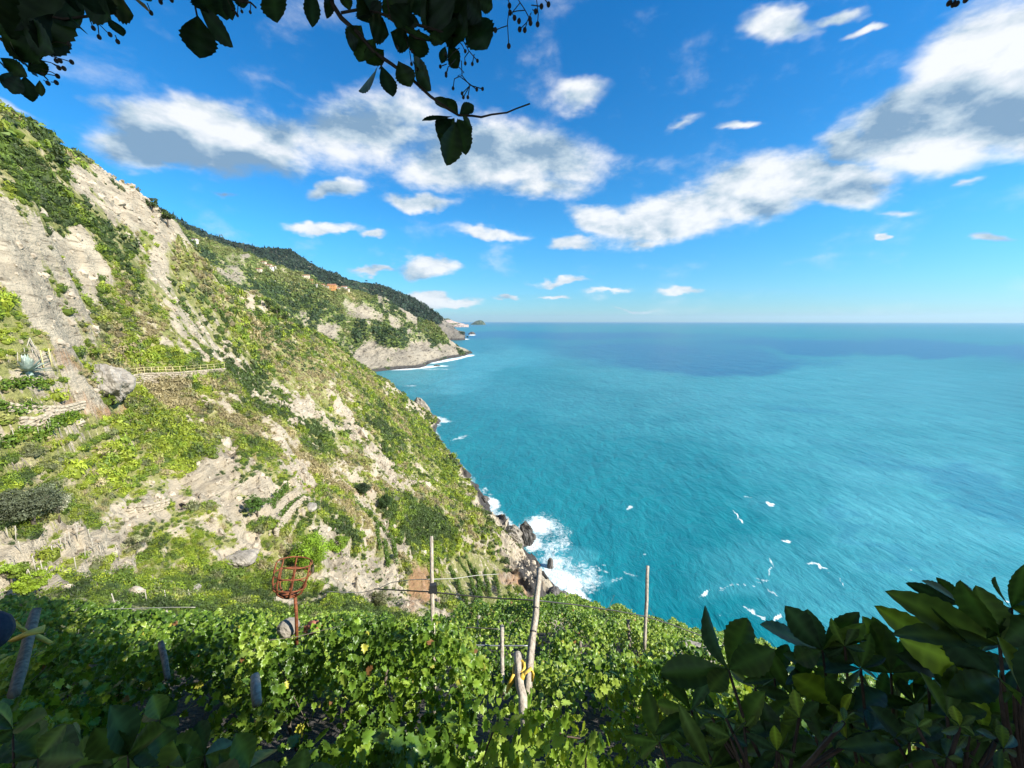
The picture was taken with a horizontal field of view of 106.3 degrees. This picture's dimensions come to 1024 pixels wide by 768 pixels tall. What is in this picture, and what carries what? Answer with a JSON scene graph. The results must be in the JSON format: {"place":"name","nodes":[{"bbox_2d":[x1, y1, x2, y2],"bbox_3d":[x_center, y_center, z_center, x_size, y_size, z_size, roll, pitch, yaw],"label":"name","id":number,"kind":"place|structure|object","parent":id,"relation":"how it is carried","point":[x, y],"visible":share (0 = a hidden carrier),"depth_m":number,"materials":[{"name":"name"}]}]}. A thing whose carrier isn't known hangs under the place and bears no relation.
{"place":"outdoors","nodes":[
{"label":"outdoors","id":0,"kind":"place"},
{"bbox_2d":[174,219,471,371],"bbox_3d":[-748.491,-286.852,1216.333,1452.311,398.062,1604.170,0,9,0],"label":"headland","id":1,"kind":"structure","parent":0,"point":[274,288],"depth_m":953.90,"materials":[{"name":"green plant"}]},
{"bbox_2d":[327,284,336,290],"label":"hill house","id":2,"kind":"structure","parent":1,"relation":"on","point":[333,287],"depth_m":1099.99,"materials":[{"name":"orange paint"}]},
{"bbox_2d":[0,115,703,767],"bbox_3d":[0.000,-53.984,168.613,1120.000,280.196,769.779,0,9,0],"label":"hillside","id":3,"kind":"structure","parent":0,"point":[30,233],"depth_m":62.93,"materials":[{"name":"grey stone"}]},
{"bbox_2d":[0,561,31,583],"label":"lime bush","id":4,"kind":"object","parent":3,"relation":"on","point":[17,570],"visible":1,"depth_m":31.57,"materials":[{"name":"green plant"}]},
{"bbox_2d":[0,398,46,415],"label":"vine row","id":5,"kind":"object","parent":3,"relation":"on","point":[30,403],"visible":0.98,"depth_m":45.32,"materials":[{"name":"green plant"}]},
{"bbox_2d":[6,607,41,698],"bbox_3d":[-5.187,2.814,4.099,1.454,0.117,0.102,9,13,43],"label":"vineyard post","id":6,"kind":"object","parent":3,"relation":"on","point":[20,670],"visible":0.89,"depth_m":3.93,"materials":[{"name":"grey wood"}]},
{"bbox_2d":[0,610,52,644],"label":"yellow cane","id":7,"kind":"object","parent":6,"relation":"attached to","point":[37,631],"visible":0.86,"depth_m":4.03,"materials":[{"name":"plant"}]},
{"bbox_2d":[0,375,51,389],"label":"vine row","id":8,"kind":"object","parent":3,"relation":"on","point":[24,383],"visible":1,"depth_m":46.60,"materials":[{"name":"green plant"}]},
{"bbox_2d":[9,569,53,594],"bbox_3d":[-38.164,16.169,30.672,2.586,2.358,2.168,4,10,25],"label":"lime bush","id":9,"kind":"object","parent":3,"relation":"on","point":[27,584],"visible":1,"depth_m":30.24,"materials":[{"name":"green plant"}]},
{"bbox_2d":[27,338,38,353],"bbox_3d":[-62.083,-4.935,49.728,1.144,2.131,1.305,0,9,0],"label":"pole tripod","id":10,"kind":"object","parent":3,"relation":"on","point":[32,345],"visible":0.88,"depth_m":49.72,"materials":[{"name":"beige wood"}]},
{"bbox_2d":[0,481,68,524],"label":"olive tree","id":11,"kind":"object","parent":3,"relation":"on","point":[29,503],"visible":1,"depth_m":36.25,"materials":[{"name":"green plant"}]},
{"bbox_2d":[17,354,54,376],"bbox_3d":[-60.735,-2.280,48.023,4.385,2.950,4.040,0,9,0],"label":"agave plant","id":12,"kind":"object","parent":3,"relation":"on","point":[27,366],"visible":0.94,"depth_m":47.95,"materials":[{"name":"green plant"}]},
{"bbox_2d":[0,410,83,449],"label":"vine row","id":13,"kind":"object","parent":3,"relation":"on","point":[53,422],"visible":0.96,"depth_m":46.08,"materials":[{"name":"green plant"}]},
{"bbox_2d":[18,409,71,425],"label":"dry stone wall","id":14,"kind":"structure","parent":3,"relation":"on","point":[33,421],"depth_m":46.53,"materials":[{"name":"beige stone"}]},
{"bbox_2d":[5,400,86,413],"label":"dry stone wall","id":15,"kind":"structure","parent":3,"relation":"on","point":[78,405],"depth_m":48.77,"materials":[{"name":"beige stone"}]},
{"bbox_2d":[39,348,52,371],"bbox_3d":[-61.614,-3.170,50.827,0.127,3.028,1.516,-3,10,-19],"label":"timber frame","id":16,"kind":"object","parent":3,"relation":"on","point":[41,353],"visible":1,"depth_m":50.77,"materials":[{"name":"beige wood"}]},
{"bbox_2d":[42,493,72,522],"bbox_3d":[-47.214,12.932,39.763,2.641,3.202,2.724,-7,12,-38],"label":"pale shrub","id":17,"kind":"object","parent":3,"relation":"on","point":[60,507],"visible":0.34,"depth_m":39.64,"materials":[{"name":"grey plant"}]},
{"bbox_2d":[88,362,135,403],"bbox_3d":[-69.017,0.338,63.927,11.836,8.076,8.310,0,9,0],"label":"boulder","id":18,"kind":"object","parent":3,"relation":"on","point":[119,383],"visible":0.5,"depth_m":62.10,"materials":[{"name":"grey stone"}]},
{"bbox_2d":[120,534,152,554],"bbox_3d":[-45.386,19.660,46.062,3.085,2.596,3.189,0,9,0],"label":"pale shrub","id":19,"kind":"object","parent":3,"relation":"on","point":[139,539],"visible":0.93,"depth_m":46.06,"materials":[{"name":"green plant"}]},
{"bbox_2d":[125,498,169,513],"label":"dry stone wall","id":20,"kind":"structure","parent":3,"relation":"on","point":[156,506],"depth_m":52.72,"materials":[{"name":"beige stone"}]},
{"bbox_2d":[105,607,194,609],"bbox_3d":[-8.191,5.057,8.630,2.751,0.574,0.057,2,10,13],"label":"cord","id":21,"kind":"object","parent":3,"relation":"attached to","point":[154,607],"visible":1,"depth_m":8.54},
{"bbox_2d":[145,198,158,212],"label":"ridge tree","id":22,"kind":"object","parent":3,"relation":"on","point":[152,204],"visible":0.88,"depth_m":122.96,"materials":[{"name":"green plant"}]},
{"bbox_2d":[158,640,170,680],"bbox_3d":[-4.709,3.733,5.203,0.640,0.194,0.075,8,13,42],"label":"vineyard post","id":23,"kind":"object","parent":3,"relation":"on","point":[164,660],"visible":1,"depth_m":5.17,"materials":[{"name":"grey wood"}]},
{"bbox_2d":[157,208,176,227],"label":"ridge tree","id":24,"kind":"object","parent":3,"relation":"on","point":[166,215],"visible":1,"depth_m":126.45,"materials":[{"name":"green plant"}]},
{"bbox_2d":[0,694,334,767],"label":"creeper shoot","id":25,"kind":"object","parent":3,"relation":"on","point":[29,740],"visible":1,"depth_m":1.24,"materials":[{"name":"green plant"}]},
{"bbox_2d":[133,368,225,383],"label":"dry stone wall","id":26,"kind":"structure","parent":3,"relation":"on","point":[149,376],"depth_m":79.48,"materials":[{"name":"beige stone"}]},
{"bbox_2d":[129,363,224,372],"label":"path railing","id":27,"kind":"object","parent":26,"relation":"on","point":[165,369],"visible":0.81,"depth_m":82.89,"materials":[{"name":"brown wood"}]},
{"bbox_2d":[223,550,257,568],"bbox_3d":[-39.111,25.234,55.181,4.234,2.168,3.139,-3,10,-20],"label":"boulder","id":28,"kind":"object","parent":3,"relation":"on","point":[241,558],"visible":0.86,"depth_m":54.47,"materials":[{"name":"grey stone"}]},
{"bbox_2d":[249,548,259,553],"bbox_3d":[-39.002,25.332,57.046,2.278,1.275,2.042,0,9,0],"label":"boulder","id":29,"kind":"object","parent":3,"relation":"on","point":[256,550],"visible":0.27,"depth_m":57.38,"materials":[{"name":"beige stone"}]},
{"bbox_2d":[250,672,261,707],"bbox_3d":[-3.168,3.777,4.747,0.116,0.155,0.401,-7,12,-36],"label":"vineyard post","id":30,"kind":"object","parent":3,"relation":"on","point":[255,691],"visible":1,"depth_m":4.71,"materials":[{"name":"grey wood"}]},
{"bbox_2d":[243,493,270,516],"bbox_3d":[-42.992,20.687,64.324,3.725,3.801,4.304,0,9,0],"label":"dark shrub","id":31,"kind":"object","parent":3,"relation":"on","point":[254,502],"visible":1,"depth_m":63.85,"materials":[{"name":"green plant"}]},
{"bbox_2d":[0,164,536,621],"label":"rubble","id":32,"kind":"object","parent":3,"relation":"on","point":[61,343],"visible":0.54,"depth_m":95.47,"materials":[{"name":"beige stone"}]},
{"bbox_2d":[264,298,273,309],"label":"ridge tree","id":33,"kind":"object","parent":3,"relation":"on","point":[267,303],"visible":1,"depth_m":214.29,"materials":[{"name":"green plant"}]},
{"bbox_2d":[0,423,552,634],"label":"hillside scrub","id":34,"kind":"object","parent":3,"relation":"on","point":[229,596],"visible":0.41,"depth_m":44.11,"materials":[{"name":"green plant"}]},
{"bbox_2d":[273,306,280,314],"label":"ridge tree","id":35,"kind":"object","parent":3,"relation":"on","point":[276,309],"visible":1,"depth_m":218.16,"materials":[{"name":"green plant"}]},
{"bbox_2d":[268,482,289,508],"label":"vine row","id":36,"kind":"object","parent":3,"relation":"on","point":[280,494],"visible":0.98,"depth_m":71.69,"materials":[{"name":"green plant"}]},
{"bbox_2d":[0,99,559,632],"bbox_3d":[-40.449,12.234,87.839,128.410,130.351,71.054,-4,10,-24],"label":"hillside scrub","id":37,"kind":"object","parent":3,"relation":"on","point":[162,433],"visible":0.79,"depth_m":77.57,"materials":[{"name":"green plant"}]},
{"bbox_2d":[281,312,288,321],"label":"ridge tree","id":38,"kind":"object","parent":3,"relation":"on","point":[284,315],"visible":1,"depth_m":219.50,"materials":[{"name":"green plant"}]},
{"bbox_2d":[276,617,299,637],"bbox_3d":[-5.137,5.575,8.799,0.459,0.362,0.453,0,9,0],"label":"foot stone","id":39,"kind":"object","parent":3,"relation":"on","point":[285,628],"visible":0.88,"depth_m":8.66,"materials":[{"name":"beige stone"}]},
{"bbox_2d":[278,494,301,516],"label":"vine row","id":40,"kind":"object","parent":3,"relation":"on","point":[282,512],"visible":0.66,"depth_m":70.46,"materials":[{"name":"green plant"}]},
{"bbox_2d":[274,495,306,536],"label":"dry stone wall","id":41,"kind":"structure","parent":3,"relation":"on","point":[284,518],"depth_m":68.86,"materials":[{"name":"beige stone"}]},
{"bbox_2d":[272,556,312,644],"bbox_3d":[-4.914,4.872,8.727,0.787,1.953,0.828,0,9,0],"label":"iron basket","id":42,"kind":"object","parent":3,"relation":"on","point":[287,594],"visible":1,"depth_m":8.56,"materials":[{"name":"brown metal"}]},
{"bbox_2d":[287,531,335,573],"bbox_3d":[-32.066,27.473,61.411,6.950,6.727,7.032,0,9,0],"label":"round tree","id":43,"kind":"object","parent":3,"relation":"on","point":[311,544],"visible":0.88,"depth_m":60.27,"materials":[{"name":"green plant"}]},
{"bbox_2d":[307,502,316,511],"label":"boulder","id":44,"kind":"object","parent":3,"relation":"on","point":[312,506],"visible":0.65,"depth_m":75.50,"materials":[{"name":"grey stone"}]},
{"bbox_2d":[303,620,322,635],"bbox_3d":[-4.679,5.730,9.008,0.406,0.342,0.359,5,11,28],"label":"foot stone","id":45,"kind":"object","parent":3,"relation":"on","point":[307,626],"visible":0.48,"depth_m":8.92,"materials":[{"name":"brown stone"}]},
{"bbox_2d":[329,534,348,555],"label":"tree","id":46,"kind":"object","parent":3,"relation":"on","point":[340,545],"visible":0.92,"depth_m":71.94,"materials":[{"name":"green plant"}]},
{"bbox_2d":[355,482,372,495],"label":"dark shrub","id":47,"kind":"object","parent":3,"relation":"on","point":[363,487],"visible":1,"depth_m":108.31,"materials":[{"name":"green plant"}]},
{"bbox_2d":[369,590,387,607],"bbox_3d":[-18.206,29.596,51.834,2.845,2.884,3.162,-3,10,-17],"label":"dry bush","id":48,"kind":"object","parent":3,"relation":"on","point":[376,596],"visible":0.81,"depth_m":51.61,"materials":[{"name":"green plant"}]},
{"bbox_2d":[375,521,382,549],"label":"vine row","id":49,"kind":"object","parent":3,"relation":"on","point":[377,532],"visible":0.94,"depth_m":92.74,"materials":[{"name":"green plant"}]},
{"bbox_2d":[366,511,402,543],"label":"vine row","id":50,"kind":"object","parent":3,"relation":"on","point":[384,528],"visible":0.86,"depth_m":102.08,"materials":[{"name":"green plant"}]},
{"bbox_2d":[378,494,391,509],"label":"dark shrub","id":51,"kind":"object","parent":3,"relation":"on","point":[382,502],"visible":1,"depth_m":111.47,"materials":[{"name":"green plant"}]},
{"bbox_2d":[382,538,390,567],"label":"vine row","id":52,"kind":"object","parent":3,"relation":"on","point":[386,551],"visible":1,"depth_m":88.46,"materials":[{"name":"green plant"}]},
{"bbox_2d":[390,535,398,564],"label":"vine row","id":53,"kind":"object","parent":3,"relation":"on","point":[394,549],"visible":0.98,"depth_m":92.73,"materials":[{"name":"green plant"}]},
{"bbox_2d":[416,526,429,549],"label":"vine row","id":54,"kind":"object","parent":3,"relation":"on","point":[425,539],"visible":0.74,"depth_m":116.15,"materials":[{"name":"green plant"}]},
{"bbox_2d":[428,536,437,713],"bbox_3d":[-1.424,4.280,7.004,0.173,2.345,1.679,-2,10,-13],"label":"wooden pole","id":55,"kind":"object","parent":3,"relation":"on","point":[432,588],"visible":0.66,"depth_m":7.14,"materials":[{"name":"brown wood"}]},
{"bbox_2d":[326,574,497,592],"bbox_3d":[-2.329,4.376,9.786,3.513,1.863,2.984,5,11,30],"label":"cord","id":56,"kind":"object","parent":55,"relation":"attached to","point":[410,579],"visible":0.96,"depth_m":8.74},
{"bbox_2d":[1,586,878,765],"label":"vine canes","id":57,"kind":"object","parent":3,"relation":"on","point":[290,729],"visible":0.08,"depth_m":6.65,"materials":[{"name":"brown plant"}]},
{"bbox_2d":[0,591,913,755],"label":"terrace vines","id":58,"kind":"object","parent":3,"relation":"on","point":[139,629],"visible":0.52,"depth_m":9.43,"materials":[{"name":"green plant"}]},
{"bbox_2d":[449,564,469,604],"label":"vine row","id":59,"kind":"object","parent":3,"relation":"on","point":[458,583],"visible":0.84,"depth_m":100.35,"materials":[{"name":"green plant"}]},
{"bbox_2d":[458,555,479,602],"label":"vine row","id":60,"kind":"object","parent":3,"relation":"on","point":[473,589],"visible":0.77,"depth_m":111.98,"materials":[{"name":"green plant"}]},
{"bbox_2d":[461,535,487,548],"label":"dry stone wall","id":61,"kind":"structure","parent":3,"relation":"on","point":[470,541],"depth_m":138.45,"materials":[{"name":"beige stone"}]},
{"bbox_2d":[451,627,498,629],"bbox_3d":[-0.862,5.722,9.001,1.126,0.067,0.025,0,9,0],"label":"trellis wire","id":62,"kind":"object","parent":3,"relation":"on","point":[481,628],"visible":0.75,"depth_m":8.99,"materials":[{"name":"grey metal"}]},
{"bbox_2d":[465,554,486,590],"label":"vine row","id":63,"kind":"object","parent":3,"relation":"on","point":[473,570],"visible":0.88,"depth_m":119.31,"materials":[{"name":"green plant"}]},
{"bbox_2d":[474,566,482,600],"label":"vine row","id":64,"kind":"object","parent":3,"relation":"on","point":[479,589],"visible":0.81,"depth_m":110.86,"materials":[{"name":"green plant"}]},
{"bbox_2d":[483,568,491,596],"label":"vine row","id":65,"kind":"object","parent":3,"relation":"on","point":[487,581],"visible":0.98,"depth_m":114.08,"materials":[{"name":"green plant"}]},
{"bbox_2d":[492,570,500,595],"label":"vine row","id":66,"kind":"object","parent":3,"relation":"on","point":[497,582],"visible":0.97,"depth_m":116.86,"materials":[{"name":"green plant"}]},
{"bbox_2d":[500,624,504,694],"bbox_3d":[-0.201,5.512,7.748,0.104,0.509,1.214,0,9,-2],"label":"vineyard post","id":67,"kind":"object","parent":3,"relation":"on","point":[502,650],"visible":0.82,"depth_m":7.80,"materials":[{"name":"brown wood"}]},
{"bbox_2d":[466,644,527,646],"bbox_3d":[-0.376,5.583,8.200,1.572,0.040,0.030,0,9,0],"label":"trellis wire","id":68,"kind":"object","parent":67,"relation":"attached to","point":[504,645],"visible":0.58,"depth_m":8.19,"materials":[{"name":"grey metal"}]},
{"bbox_2d":[0,614,1009,767],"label":"vine canopy","id":69,"kind":"object","parent":3,"relation":"on","point":[387,741],"visible":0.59,"depth_m":5.31,"materials":[{"name":"green plant"}]},
{"bbox_2d":[0,611,15,646],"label":"dark bundle","id":70,"kind":"object","parent":69,"relation":"on","point":[7,625],"visible":1,"depth_m":2.63,"materials":[{"name":"blue fabric"}]},
{"bbox_2d":[470,711,539,767],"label":"vine shoot","id":71,"kind":"object","parent":3,"relation":"on","point":[508,749],"visible":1,"depth_m":2.42,"materials":[{"name":"green plant"}]},
{"bbox_2d":[513,651,526,729],"bbox_3d":[0.106,3.481,4.351,0.119,0.354,0.791,-1,9,-7],"label":"vineyard post","id":72,"kind":"object","parent":3,"relation":"on","point":[521,690],"visible":0.73,"depth_m":4.36,"materials":[{"name":"brown wood"}]},
{"bbox_2d":[506,660,533,693],"bbox_3d":[0.094,3.455,4.537,0.338,0.297,0.213,0,9,0],"label":"yellow strap","id":73,"kind":"object","parent":72,"relation":"attached to","point":[512,677],"visible":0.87,"depth_m":4.47,"materials":[{"name":"yellow plastic"}]},
{"bbox_2d":[524,568,541,693],"bbox_3d":[0.366,4.018,6.399,0.138,0.882,1.802,2,9,10],"label":"wooden pole","id":74,"kind":"object","parent":3,"relation":"on","point":[531,644],"visible":0.92,"depth_m":6.30,"materials":[{"name":"brown wood"}]},
{"bbox_2d":[549,586,560,594],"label":"shore rock","id":75,"kind":"object","parent":3,"relation":"on","point":[555,590],"visible":0.55,"depth_m":126.34,"materials":[{"name":"grey stone"}]},
{"bbox_2d":[532,705,603,767],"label":"vine shoot","id":76,"kind":"object","parent":3,"relation":"on","point":[551,730],"visible":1,"depth_m":2.45,"materials":[{"name":"green plant"}]},
{"bbox_2d":[626,619,631,647],"bbox_3d":[3.578,7.632,11.755,0.125,0.520,0.656,2,9,9],"label":"vineyard stake","id":77,"kind":"object","parent":3,"relation":"on","point":[628,632],"visible":0.83,"depth_m":11.73,"materials":[{"name":"brown wood"}]},
{"bbox_2d":[643,565,648,649],"bbox_3d":[3.515,5.806,10.050,0.097,1.555,1.288,3,10,18],"label":"wooden pole","id":78,"kind":"object","parent":3,"relation":"on","point":[646,607],"visible":1,"depth_m":10.01,"materials":[{"name":"brown wood"}]},
{"bbox_2d":[374,588,723,645],"bbox_3d":[2.152,5.956,8.735,10.211,4.555,2.066,-2,9,-11],"label":"trellis wire","id":79,"kind":"object","parent":78,"relation":"attached to","point":[531,600],"visible":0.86,"depth_m":7.77,"materials":[{"name":"metal"}]},
{"bbox_2d":[663,640,720,664],"bbox_3d":[4.150,6.447,9.018,1.492,0.720,0.836,-2,10,-13],"label":"wall stone","id":80,"kind":"object","parent":3,"relation":"on","point":[698,644],"visible":0.06,"depth_m":9.11,"materials":[{"name":"grey stone"}]},
{"bbox_2d":[624,606,779,767],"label":"creeper shoot","id":81,"kind":"object","parent":3,"relation":"on","point":[746,655],"visible":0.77,"depth_m":0.77,"materials":[{"name":"green plant"}]},
{"bbox_2d":[676,690,892,767],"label":"creeper sprig","id":82,"kind":"object","parent":3,"relation":"on","point":[723,733],"visible":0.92,"depth_m":0.72,"materials":[{"name":"green plant"}]},
{"bbox_2d":[743,605,940,767],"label":"creeper shoot","id":83,"kind":"object","parent":3,"relation":"on","point":[833,651],"visible":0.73,"depth_m":0.83,"materials":[{"name":"green plant"}]},
{"bbox_2d":[839,565,1023,767],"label":"creeper shoot","id":84,"kind":"object","parent":3,"relation":"on","point":[946,643],"visible":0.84,"depth_m":0.71,"materials":[{"name":"green plant"}]},
{"bbox_2d":[881,702,1017,767],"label":"creeper sprig","id":85,"kind":"object","parent":3,"relation":"on","point":[983,729],"visible":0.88,"depth_m":0.65,"materials":[{"name":"green plant"}]},
{"bbox_3d":[-0.929,-1.999,-1.337,22.752,9.207,12.612,0,9,0],"label":"shade tree","id":86,"kind":"object","parent":3,"relation":"on","visible":0},
{"bbox_2d":[0,0,173,101],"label":"creeper branch","id":87,"kind":"object","parent":86,"relation":"hanging from","point":[33,33],"visible":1,"depth_m":1.24,"materials":[{"name":"green plant"}]},
{"bbox_2d":[178,0,256,57],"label":"creeper branch","id":88,"kind":"object","parent":86,"relation":"hanging from","point":[199,39],"visible":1,"depth_m":1.30,"materials":[{"name":"green plant"}]},
{"bbox_2d":[260,0,529,165],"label":"creeper branch","id":89,"kind":"object","parent":86,"relation":"hanging from","point":[452,24],"visible":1,"depth_m":1.15,"materials":[{"name":"green plant"}]},
{"bbox_2d":[493,0,550,48],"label":"berry sprig","id":90,"kind":"object","parent":89,"relation":"attached to","point":[510,13],"visible":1,"depth_m":1.15,"materials":[{"name":"green plant"}]},
{"bbox_2d":[946,0,967,7],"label":"creeper tip","id":91,"kind":"object","parent":86,"relation":"attached to","point":[953,3],"visible":1,"depth_m":1.20,"materials":[{"name":"green plant"}]},
{"bbox_2d":[248,248,464,339],"bbox_3d":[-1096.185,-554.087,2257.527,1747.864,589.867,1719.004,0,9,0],"label":"ridge","id":92,"kind":"structure","parent":0,"point":[451,332],"depth_m":2110.09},
{"bbox_2d":[148,197,468,336],"bbox_3d":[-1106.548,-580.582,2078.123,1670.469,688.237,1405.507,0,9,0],"label":"ridge forest","id":93,"kind":"object","parent":92,"relation":"on","point":[417,308],"visible":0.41,"depth_m":2123.41,"materials":[{"name":"green plant"}]},
{"bbox_2d":[444,318,468,326],"bbox_3d":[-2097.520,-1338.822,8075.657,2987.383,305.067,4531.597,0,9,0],"label":"distant coast","id":94,"kind":"structure","parent":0,"point":[453,323],"depth_m":7034.01},
{"bbox_2d":[470,320,485,324],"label":"island","id":95,"kind":"structure","parent":0,"point":[479,322],"depth_m":11191.20,"materials":[{"name":"green plant"}]},
{"bbox_2d":[0,0,1023,322],"label":"sky","id":96,"kind":"structure","parent":0,"point":[837,161],"materials":[{"name":"blue"}]},
{"bbox_2d":[376,322,1023,684],"bbox_3d":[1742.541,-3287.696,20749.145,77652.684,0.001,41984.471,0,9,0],"label":"sea","id":97,"kind":"structure","parent":0,"point":[756,474],"depth_m":292.07,"materials":[{"name":"liquid"}]},
{"bbox_2d":[414,397,431,413],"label":"sea rock","id":98,"kind":"object","parent":97,"relation":"in","point":[420,401],"visible":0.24,"depth_m":392.51,"materials":[{"name":"grey stone"}]},
{"bbox_2d":[481,495,488,502],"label":"sea rock","id":99,"kind":"object","parent":97,"relation":"in","point":[485,498],"visible":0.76,"depth_m":214.85,"materials":[{"name":"grey stone"}]},
{"bbox_2d":[505,524,523,544],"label":"sea rock","id":100,"kind":"object","parent":97,"relation":"in","point":[514,532],"visible":0.52,"depth_m":171.02,"materials":[{"name":"grey stone"}]},
{"bbox_2d":[520,521,533,545],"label":"sea stack","id":101,"kind":"object","parent":97,"relation":"in","point":[526,529],"visible":0.64,"depth_m":173.32,"materials":[{"name":"grey stone"}]},
{"bbox_2d":[547,558,553,568],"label":"sea rock","id":102,"kind":"object","parent":97,"relation":"in","point":[550,564],"visible":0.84,"depth_m":157.14,"materials":[{"name":"grey stone"}]}
]}

